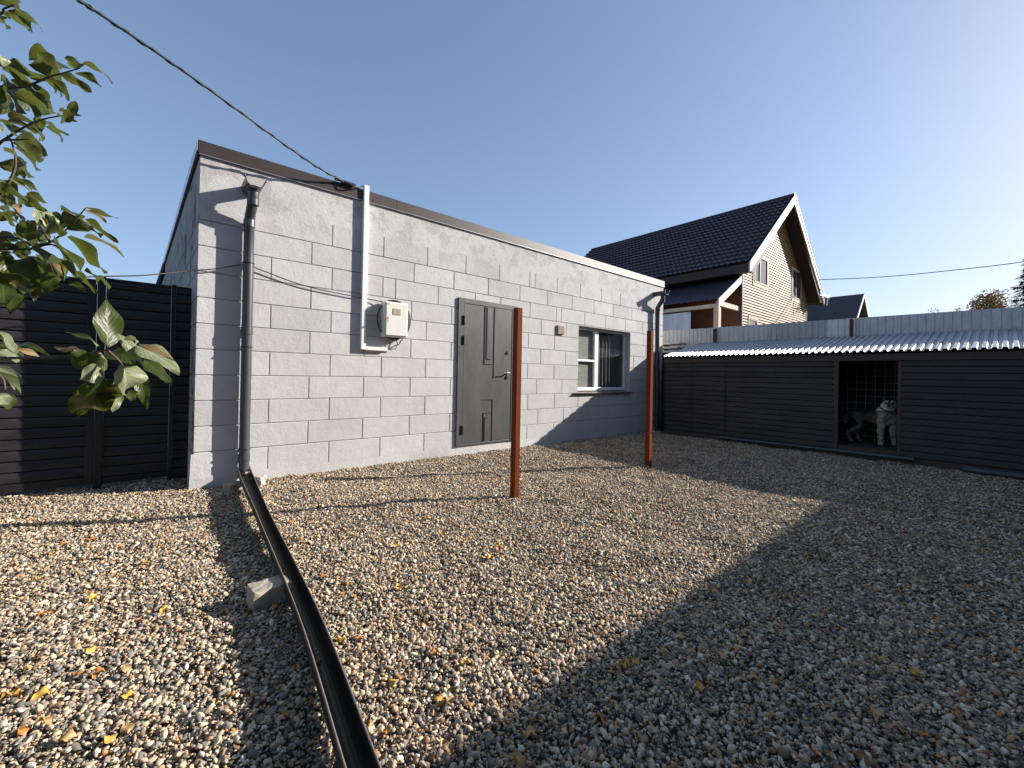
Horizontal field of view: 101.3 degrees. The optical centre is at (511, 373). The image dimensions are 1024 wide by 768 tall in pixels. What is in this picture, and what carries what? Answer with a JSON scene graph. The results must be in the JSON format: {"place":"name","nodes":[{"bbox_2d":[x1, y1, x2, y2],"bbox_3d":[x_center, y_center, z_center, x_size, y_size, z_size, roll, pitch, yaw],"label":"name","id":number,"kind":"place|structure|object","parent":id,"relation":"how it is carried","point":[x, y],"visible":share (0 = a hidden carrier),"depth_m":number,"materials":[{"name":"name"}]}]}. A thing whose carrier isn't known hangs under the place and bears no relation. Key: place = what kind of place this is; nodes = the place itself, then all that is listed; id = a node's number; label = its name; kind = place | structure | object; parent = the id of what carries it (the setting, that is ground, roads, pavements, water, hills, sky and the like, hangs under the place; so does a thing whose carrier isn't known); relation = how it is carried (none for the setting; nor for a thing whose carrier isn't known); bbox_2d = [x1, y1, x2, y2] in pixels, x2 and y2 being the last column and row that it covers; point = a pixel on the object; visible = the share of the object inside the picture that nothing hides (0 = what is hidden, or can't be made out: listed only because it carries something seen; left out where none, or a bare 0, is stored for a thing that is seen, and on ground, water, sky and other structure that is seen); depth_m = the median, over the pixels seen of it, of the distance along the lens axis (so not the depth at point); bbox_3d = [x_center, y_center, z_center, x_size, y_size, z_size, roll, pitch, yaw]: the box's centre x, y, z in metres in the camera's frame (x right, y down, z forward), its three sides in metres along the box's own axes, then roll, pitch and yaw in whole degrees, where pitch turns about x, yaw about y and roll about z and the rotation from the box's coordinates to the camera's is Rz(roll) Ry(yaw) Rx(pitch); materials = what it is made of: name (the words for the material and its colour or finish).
{"place":"outdoors","nodes":[
{"label":"outdoors","id":0,"kind":"place"},
{"bbox_2d":[0,428,663,494],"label":"yard earth","id":1,"kind":"structure","parent":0,"point":[53,489],"depth_m":4.15,"materials":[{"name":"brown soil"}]},
{"bbox_2d":[663,327,1023,472],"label":"dog kennel","id":2,"kind":"object","parent":1,"relation":"on","point":[959,396],"visible":0.97,"depth_m":6.67,"materials":[{"name":"dark painted wood"},{"name":"corrugated metal"},{"name":"steel wire mesh"}]},
{"bbox_2d":[842,396,896,446],"bbox_3d":[5.672,0.737,6.664,0.376,0.771,0.836,1,0,-13],"label":"dog","id":3,"kind":"object","parent":2,"relation":"on","point":[882,416],"visible":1,"depth_m":6.44},
{"bbox_2d":[663,307,1023,357],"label":"sheet fence","id":4,"kind":"object","parent":1,"relation":"on","point":[1010,318],"visible":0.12,"depth_m":7.46,"materials":[{"name":"grey metal"}]},
{"bbox_2d":[0,430,1023,767],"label":"gravel","id":5,"kind":"structure","parent":0,"point":[922,572],"depth_m":2.01,"materials":[{"name":"grey gravel"}]},
{"bbox_2d":[0,688,20,699],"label":"fallen leaf","id":6,"kind":"object","parent":5,"relation":"on","point":[17,692],"visible":1,"depth_m":1.44,"materials":[{"name":"yellow plant"}]},
{"bbox_2d":[9,684,21,695],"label":"fallen leaf","id":7,"kind":"object","parent":5,"relation":"on","point":[16,688],"visible":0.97,"depth_m":1.46,"materials":[{"name":"yellow plant"}]},
{"bbox_2d":[16,725,31,739],"bbox_3d":[-1.520,1.110,1.301,0.031,0.029,0.043,21,-25,-22],"label":"fallen leaf","id":8,"kind":"object","parent":5,"relation":"on","point":[22,730],"visible":1,"depth_m":1.30,"materials":[{"name":"orange plant"}]},
{"bbox_2d":[30,685,49,700],"bbox_3d":[-1.634,1.111,1.452,0.046,0.030,0.039,1,0,-37],"label":"fallen leaf","id":9,"kind":"object","parent":5,"relation":"on","point":[43,690],"visible":1,"depth_m":1.45,"materials":[{"name":"yellow plant"}]},
{"bbox_2d":[34,714,53,724],"bbox_3d":[-1.483,1.098,1.332,0.050,0.032,0.028,4,-3,-7],"label":"fallen leaf","id":10,"kind":"object","parent":5,"relation":"on","point":[49,720],"visible":1,"depth_m":1.33,"materials":[{"name":"beige plant"}]},
{"bbox_2d":[37,609,51,614],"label":"fallen leaf","id":11,"kind":"object","parent":5,"relation":"on","point":[42,612],"visible":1,"depth_m":1.90,"materials":[{"name":"orange plant"}]},
{"bbox_2d":[55,729,77,741],"bbox_3d":[-1.332,1.092,1.258,0.050,0.033,0.028,23,-14,-25],"label":"fallen leaf","id":12,"kind":"object","parent":5,"relation":"on","point":[69,734],"visible":1,"depth_m":1.26,"materials":[{"name":"beige plant"}]},
{"bbox_2d":[73,669,82,675],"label":"fallen leaf","id":13,"kind":"object","parent":5,"relation":"on","point":[78,672],"visible":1,"depth_m":1.55,"materials":[{"name":"orange plant"}]},
{"bbox_2d":[84,646,94,652],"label":"fallen leaf","id":14,"kind":"object","parent":5,"relation":"on","point":[90,650],"visible":0.98,"depth_m":1.68,"materials":[{"name":"yellow plant"}]},
{"bbox_2d":[0,0,179,416],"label":"apple tree","id":15,"kind":"object","parent":5,"relation":"on","point":[43,272],"visible":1,"depth_m":0.96,"materials":[{"name":"green plant"}]},
{"bbox_2d":[87,592,100,600],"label":"fallen leaf","id":16,"kind":"object","parent":5,"relation":"on","point":[92,595],"visible":1,"depth_m":2.05,"materials":[{"name":"yellow plant"}]},
{"bbox_2d":[92,666,104,678],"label":"fallen leaf","id":17,"kind":"object","parent":5,"relation":"on","point":[99,669],"visible":1,"depth_m":1.57,"materials":[{"name":"orange plant"}]},
{"bbox_2d":[93,277,106,489],"bbox_3d":[-3.931,0.137,3.999,0.056,2.120,0.055,1,0,-40],"label":"gate post","id":18,"kind":"object","parent":5,"relation":"on","point":[98,436],"visible":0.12,"depth_m":3.98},
{"bbox_2d":[0,276,97,493],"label":"metal gate","id":19,"kind":"structure","parent":18,"relation":"attached to","point":[46,439],"depth_m":3.79,"materials":[{"name":"black metal"}]},
{"bbox_2d":[101,278,171,482],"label":"metal gate","id":20,"kind":"structure","parent":18,"relation":"attached to","point":[135,439],"depth_m":4.18,"materials":[{"name":"black metal"}]},
{"bbox_2d":[102,734,116,743],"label":"fallen leaf","id":21,"kind":"object","parent":5,"relation":"on","point":[108,739],"visible":1,"depth_m":1.27,"materials":[{"name":"yellow plant"}]},
{"bbox_2d":[121,663,131,672],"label":"fallen leaf","id":22,"kind":"object","parent":5,"relation":"on","point":[125,669],"visible":1,"depth_m":1.58,"materials":[{"name":"beige plant"}]},
{"bbox_2d":[120,722,134,733],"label":"fallen leaf","id":23,"kind":"object","parent":5,"relation":"on","point":[128,727],"visible":1,"depth_m":1.31,"materials":[{"name":"beige plant"}]},
{"bbox_2d":[119,689,135,699],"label":"fallen leaf","id":24,"kind":"object","parent":5,"relation":"on","point":[127,694],"visible":1,"depth_m":1.46,"materials":[{"name":"yellow plant"}]},
{"bbox_2d":[159,605,167,613],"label":"fallen leaf","id":25,"kind":"object","parent":5,"relation":"on","point":[163,609],"visible":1,"depth_m":1.97,"materials":[{"name":"yellow plant"}]},
{"bbox_2d":[167,285,175,479],"bbox_3d":[-3.525,0.147,4.346,0.034,2.120,0.055,1,0,-40],"label":"gate post","id":26,"kind":"object","parent":5,"relation":"on","point":[171,387],"visible":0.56,"depth_m":4.33,"materials":[{"name":"black metal"}]},
{"bbox_2d":[172,286,191,477],"bbox_3d":[-3.461,0.102,4.412,0.146,2.012,0.036,1,0,-40],"label":"fence panel","id":27,"kind":"object","parent":5,"relation":"on","point":[181,384],"visible":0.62,"depth_m":4.40,"materials":[{"name":"black paint"}]},
{"bbox_2d":[222,480,245,490],"bbox_3d":[-2.676,1.091,4.038,0.131,0.091,0.156,1,0,21],"label":"concrete block","id":28,"kind":"object","parent":5,"relation":"on","point":[233,485],"depth_m":3.99,"materials":[{"name":"grey concrete"}]},
{"bbox_2d":[249,475,266,486],"bbox_3d":[-2.524,1.071,4.168,0.132,0.114,0.118,1,0,-2],"label":"rock","id":29,"kind":"object","parent":5,"relation":"on","point":[261,480],"visible":0.64,"depth_m":4.14,"materials":[{"name":"grey stone"}]},
{"bbox_2d":[246,574,291,612],"bbox_3d":[-1.206,1.089,2.085,0.131,0.102,0.174,1,0,43],"label":"concrete block","id":30,"kind":"object","parent":5,"relation":"on","point":[264,593],"depth_m":2.04,"materials":[{"name":"grey concrete"}]},
{"bbox_2d":[237,465,381,767],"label":"drain channel","id":31,"kind":"object","parent":30,"relation":"on","point":[351,743],"visible":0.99,"depth_m":1.59,"materials":[{"name":"black plastic"}]},
{"bbox_2d":[282,710,290,717],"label":"fallen leaf","id":32,"kind":"object","parent":5,"relation":"on","point":[285,713],"visible":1,"depth_m":1.38,"materials":[{"name":"brown plant"}]},
{"bbox_2d":[337,635,344,642],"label":"fallen leaf","id":33,"kind":"object","parent":5,"relation":"on","point":[339,639],"visible":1,"depth_m":1.76,"materials":[{"name":"yellow plant"}]},
{"bbox_2d":[380,726,389,734],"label":"fallen leaf","id":34,"kind":"object","parent":5,"relation":"on","point":[387,729],"visible":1,"depth_m":1.32,"materials":[{"name":"orange plant"}]},
{"bbox_2d":[389,679,395,690],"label":"fallen leaf","id":35,"kind":"object","parent":5,"relation":"on","point":[391,682],"visible":1,"depth_m":1.54,"materials":[{"name":"yellow plant"}]},
{"bbox_2d":[395,583,401,590],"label":"fallen leaf","id":36,"kind":"object","parent":5,"relation":"on","point":[397,586],"visible":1,"depth_m":2.21,"materials":[{"name":"yellow plant"}]},
{"bbox_2d":[397,672,405,680],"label":"fallen leaf","id":37,"kind":"object","parent":5,"relation":"on","point":[399,676],"visible":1,"depth_m":1.58,"materials":[{"name":"orange plant"}]},
{"bbox_2d":[434,694,444,707],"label":"fallen leaf","id":38,"kind":"object","parent":5,"relation":"on","point":[440,699],"visible":1,"depth_m":1.46,"materials":[{"name":"yellow plant"}]},
{"bbox_2d":[442,739,453,754],"bbox_3d":[-0.192,1.120,1.262,0.045,0.029,0.026,20,29,37],"label":"fallen leaf","id":39,"kind":"object","parent":5,"relation":"on","point":[447,744],"visible":1,"depth_m":1.26,"materials":[{"name":"beige plant"}]},
{"bbox_2d":[446,695,454,703],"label":"fallen leaf","id":40,"kind":"object","parent":5,"relation":"on","point":[450,699],"visible":1,"depth_m":1.44,"materials":[{"name":"beige plant"}]},
{"bbox_2d":[461,657,469,666],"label":"fallen leaf","id":41,"kind":"object","parent":5,"relation":"on","point":[464,662],"visible":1,"depth_m":1.64,"materials":[{"name":"yellow plant"}]},
{"bbox_2d":[511,749,520,765],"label":"fallen leaf","id":42,"kind":"object","parent":5,"relation":"on","point":[514,759],"visible":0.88,"depth_m":1.23,"materials":[{"name":"plant"}]},
{"bbox_2d":[510,307,522,497],"bbox_3d":[0.039,0.328,3.957,0.062,1.889,0.066,1,0,-40],"label":"metal post","id":43,"kind":"object","parent":5,"relation":"on","point":[516,403],"visible":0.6,"depth_m":3.93,"materials":[{"name":"brown metal"}]},
{"bbox_2d":[512,750,525,767],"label":"fallen leaf","id":44,"kind":"object","parent":5,"relation":"on","point":[521,760],"visible":1,"depth_m":1.23,"materials":[{"name":"beige plant"}]},
{"bbox_2d":[523,725,536,737],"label":"fallen leaf","id":45,"kind":"object","parent":5,"relation":"on","point":[527,732],"visible":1,"depth_m":1.33,"materials":[{"name":"beige plant"}]},
{"bbox_2d":[595,712,605,722],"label":"fallen leaf","id":46,"kind":"object","parent":5,"relation":"on","point":[598,714],"visible":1,"depth_m":1.39,"materials":[{"name":"brown plant"}]},
{"bbox_2d":[614,663,620,671],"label":"fallen leaf","id":47,"kind":"object","parent":5,"relation":"on","point":[618,667],"visible":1,"depth_m":1.63,"materials":[{"name":"brown plant"}]},
{"bbox_2d":[619,658,628,668],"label":"fallen leaf","id":48,"kind":"object","parent":5,"relation":"on","point":[625,663],"visible":1,"depth_m":1.65,"materials":[{"name":"plant"}]},
{"bbox_2d":[630,656,638,665],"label":"fallen leaf","id":49,"kind":"object","parent":5,"relation":"on","point":[634,661],"visible":1,"depth_m":1.67,"materials":[{"name":"plant"}]},
{"bbox_2d":[645,330,653,466],"bbox_3d":[1.788,0.379,5.472,0.062,1.869,0.066,1,0,-40],"label":"metal post","id":50,"kind":"object","parent":5,"relation":"on","point":[649,400],"visible":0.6,"depth_m":5.45,"materials":[{"name":"brown metal"}]},
{"bbox_2d":[695,680,705,689],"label":"fallen leaf","id":51,"kind":"object","parent":5,"relation":"on","point":[699,685],"visible":1,"depth_m":1.54,"materials":[{"name":"brown plant"}]},
{"bbox_2d":[714,648,728,659],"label":"fallen leaf","id":52,"kind":"object","parent":5,"relation":"on","point":[721,653],"visible":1,"depth_m":1.68,"materials":[{"name":"brown plant"}]},
{"bbox_2d":[749,671,759,682],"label":"fallen leaf","id":53,"kind":"object","parent":5,"relation":"on","point":[752,674],"visible":1,"depth_m":1.58,"materials":[{"name":"brown plant"}]},
{"bbox_2d":[719,436,913,460],"bbox_3d":[4.702,1.191,6.787,0.064,0.084,2.621,1,0,-40],"label":"drain pipe","id":54,"kind":"object","parent":5,"relation":"on","point":[825,449],"visible":1,"depth_m":6.57,"materials":[{"name":"grey plastic"}]},
{"bbox_2d":[853,749,869,766],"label":"fallen leaf","id":55,"kind":"object","parent":5,"relation":"on","point":[860,754],"visible":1,"depth_m":1.27,"materials":[{"name":"brown plant"}]},
{"bbox_2d":[868,706,883,721],"bbox_3d":[1.241,1.155,1.431,0.042,0.034,0.041,1,0,-17],"label":"fallen leaf","id":56,"kind":"object","parent":5,"relation":"on","point":[877,713],"visible":1,"depth_m":1.42,"materials":[{"name":"beige plant"}]},
{"bbox_2d":[885,722,904,732],"bbox_3d":[1.250,1.151,1.369,0.032,0.026,0.043,1,0,-35],"label":"fallen leaf","id":57,"kind":"object","parent":5,"relation":"on","point":[888,725],"visible":1,"depth_m":1.37,"materials":[{"name":"beige plant"}]},
{"bbox_2d":[910,667,919,677],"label":"fallen leaf","id":58,"kind":"object","parent":5,"relation":"on","point":[915,672],"visible":1,"depth_m":1.63,"materials":[{"name":"yellow plant"}]},
{"bbox_2d":[918,730,928,736],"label":"fallen leaf","id":59,"kind":"object","parent":5,"relation":"on","point":[921,734],"visible":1,"depth_m":1.36,"materials":[{"name":"brown plant"}]},
{"bbox_2d":[951,710,961,719],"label":"fallen leaf","id":60,"kind":"object","parent":5,"relation":"on","point":[958,714],"visible":1,"depth_m":1.42,"materials":[{"name":"brown plant"}]},
{"bbox_2d":[956,690,972,701],"bbox_3d":[1.638,1.170,1.522,0.041,0.025,0.037,1,0,7],"label":"fallen leaf","id":61,"kind":"object","parent":5,"relation":"on","point":[962,692],"visible":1,"depth_m":1.52,"materials":[{"name":"brown plant"}]},
{"bbox_2d":[963,465,1023,479],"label":"drain pipe","id":62,"kind":"object","parent":5,"relation":"on","point":[995,472],"visible":0.9,"depth_m":5.19,"materials":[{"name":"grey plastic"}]},
{"bbox_2d":[989,654,1000,659],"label":"fallen leaf","id":63,"kind":"object","parent":5,"relation":"on","point":[992,657],"visible":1,"depth_m":1.73,"materials":[{"name":"brown plant"}]},
{"bbox_2d":[0,0,1023,332],"label":"sky","id":64,"kind":"structure","parent":0,"point":[895,128],"materials":[{"name":"blue"}]},
{"bbox_2d":[661,353,687,427],"bbox_3d":[3.532,0.401,10.004,0.600,1.740,1.250,1,0,-40],"label":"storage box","id":65,"kind":"object","parent":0,"point":[662,403],"visible":0.06,"depth_m":9.66,"materials":[{"name":"grey metal"}]},
{"bbox_2d":[662,349,676,352],"bbox_3d":[3.574,-0.526,10.049,0.350,0.092,0.920,1,0,-40],"label":"plank","id":66,"kind":"object","parent":65,"relation":"on","point":[665,351],"visible":0.2,"depth_m":9.78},
{"bbox_2d":[662,345,684,349],"bbox_3d":[3.592,-0.619,10.031,0.350,0.092,0.970,1,0,-40],"label":"plank","id":67,"kind":"object","parent":66,"relation":"on","point":[670,348],"visible":0.43,"depth_m":9.70,"materials":[{"name":"grey wood"}]},
{"bbox_2d":[662,342,686,345],"bbox_3d":[3.609,-0.690,10.012,0.350,0.045,1.020,1,0,-40],"label":"plank","id":68,"kind":"object","parent":67,"relation":"on","point":[674,343],"visible":0.48,"depth_m":9.68,"materials":[{"name":"grey wood"}]},
{"label":"ground","id":69,"kind":"structure","parent":0,"visible":0},
{"bbox_2d":[162,139,669,488],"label":"block building","id":70,"kind":"structure","parent":69,"relation":"on","point":[286,377],"depth_m":5.20,"materials":[{"name":"concrete"}]},
{"bbox_2d":[156,263,164,283],"bbox_3d":[-7.255,-0.860,8.261,0.732,2.852,0.090,1,0,-40],"label":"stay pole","id":71,"kind":"object","parent":70,"relation":"attached to","point":[160,278],"depth_m":8.40,"materials":[{"name":"grey metal"}]},
{"bbox_2d":[65,264,383,301],"bbox_3d":[-3.983,-0.220,1.832,0.634,1.852,8.209,1,0,31],"label":"cable","id":72,"kind":"object","parent":70,"relation":"attached to","point":[221,268],"depth_m":4.07,"materials":[{"name":"black rubber"}]},
{"bbox_2d":[334,178,362,187],"bbox_3d":[-1.896,-2.219,4.896,0.350,0.074,0.075,1,0,-40],"label":"cable clamp","id":73,"kind":"object","parent":70,"relation":"attached to","point":[349,183],"visible":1,"depth_m":4.88,"materials":[{"name":"black metal"}]},
{"bbox_2d":[76,0,344,182],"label":"overhead cable","id":74,"kind":"object","parent":73,"relation":"attached to","point":[92,9],"visible":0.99,"depth_m":3.54,"materials":[{"name":"black rubber"}]},
{"bbox_2d":[359,185,386,350],"bbox_3d":[-1.674,-1.267,5.139,0.332,1.975,0.054,1,0,-40],"label":"cable trunking","id":75,"kind":"object","parent":70,"relation":"attached to","point":[364,262],"visible":1,"depth_m":5.03,"materials":[{"name":"white plastic"}]},
{"bbox_2d":[380,301,407,337],"bbox_3d":[-1.465,-0.665,5.227,0.315,0.430,0.178,1,0,-40],"label":"meter box","id":76,"kind":"object","parent":70,"relation":"attached to","point":[393,319],"visible":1,"depth_m":5.16,"materials":[{"name":"beige plastic"}]},
{"bbox_2d":[377,300,410,339],"bbox_3d":[-1.482,-0.670,5.261,0.454,0.500,0.038,1,0,-40],"label":"cable coil","id":77,"kind":"object","parent":76,"relation":"hanging from","point":[409,322],"visible":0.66,"depth_m":5.27,"materials":[{"name":"black rubber"}]},
{"bbox_2d":[386,302,406,335],"bbox_3d":[-1.425,-0.664,5.186,0.274,0.396,0.011,1,0,-40],"label":"box door","id":78,"kind":"structure","parent":76,"relation":"in","point":[397,324],"depth_m":5.18,"materials":[{"name":"beige plastic"}]},
{"bbox_2d":[393,308,400,314],"bbox_3d":[-1.420,-0.759,5.178,0.100,0.076,0.008,1,0,-40],"label":"viewing window","id":79,"kind":"structure","parent":76,"relation":"in","point":[395,311],"depth_m":5.17,"materials":[{"name":"beige plastic"}]},
{"bbox_2d":[461,304,511,443],"bbox_3d":[-0.382,0.012,6.307,0.895,2.006,0.093,1,0,-40],"label":"door","id":80,"kind":"structure","parent":70,"relation":"in","point":[487,330],"depth_m":6.26,"materials":[{"name":"paint"}]},
{"bbox_2d":[578,327,625,390],"bbox_3d":[1.661,-0.249,8.331,1.720,1.350,0.264,1,0,-40],"label":"window","id":81,"kind":"structure","parent":70,"relation":"in","point":[601,353],"depth_m":8.40,"materials":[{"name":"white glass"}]},
{"bbox_2d":[584,193,824,330],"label":"timber house","id":82,"kind":"structure","parent":69,"relation":"on","point":[753,264],"depth_m":16.58,"materials":[{"name":"brown wood"}]},
{"bbox_2d":[747,315,757,324],"bbox_3d":[8.788,-1.326,15.326,0.900,1.510,0.070,1,0,-40],"label":"window","id":83,"kind":"structure","parent":82,"relation":"in","point":[752,320],"depth_m":15.25,"materials":[{"name":"white plastic"}]},
{"bbox_2d":[752,256,768,290],"bbox_3d":[9.346,-3.833,15.773,1.500,1.270,0.072,1,0,-40],"label":"window","id":84,"kind":"structure","parent":82,"relation":"in","point":[760,276],"depth_m":15.87,"materials":[{"name":"white plastic"}]},
{"bbox_2d":[790,267,800,303],"bbox_3d":[12.492,-3.844,18.450,1.300,1.440,0.072,1,0,-40],"label":"window","id":85,"kind":"structure","parent":82,"relation":"in","point":[795,274],"depth_m":18.35,"materials":[{"name":"white plastic"}]},
{"bbox_2d":[819,289,830,305],"bbox_3d":[14.290,-3.444,19.148,0.291,0.599,1.738,1,0,43],"label":"antenna","id":86,"kind":"object","parent":82,"relation":"attached to","point":[825,295],"visible":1,"depth_m":19.10,"materials":[{"name":"metal"}]},
{"bbox_2d":[819,261,1023,279],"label":"overhead cable","id":87,"kind":"object","parent":82,"relation":"attached to","point":[924,273],"visible":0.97,"depth_m":17.00,"materials":[{"name":"black rubber"}]},
{"bbox_2d":[807,293,868,320],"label":"distant house","id":88,"kind":"structure","parent":69,"relation":"on","point":[846,307],"depth_m":41.52,"materials":[{"name":"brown wood"}]},
{"bbox_2d":[966,289,1010,309],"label":"birch tree","id":89,"kind":"object","parent":69,"relation":"on","point":[989,302],"visible":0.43,"depth_m":44.39,"materials":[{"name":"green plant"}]},
{"bbox_2d":[1002,259,1023,307],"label":"spruce tree","id":90,"kind":"object","parent":69,"relation":"on","point":[1020,287],"visible":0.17,"depth_m":40.08,"materials":[{"name":"green plant"}]}
]}

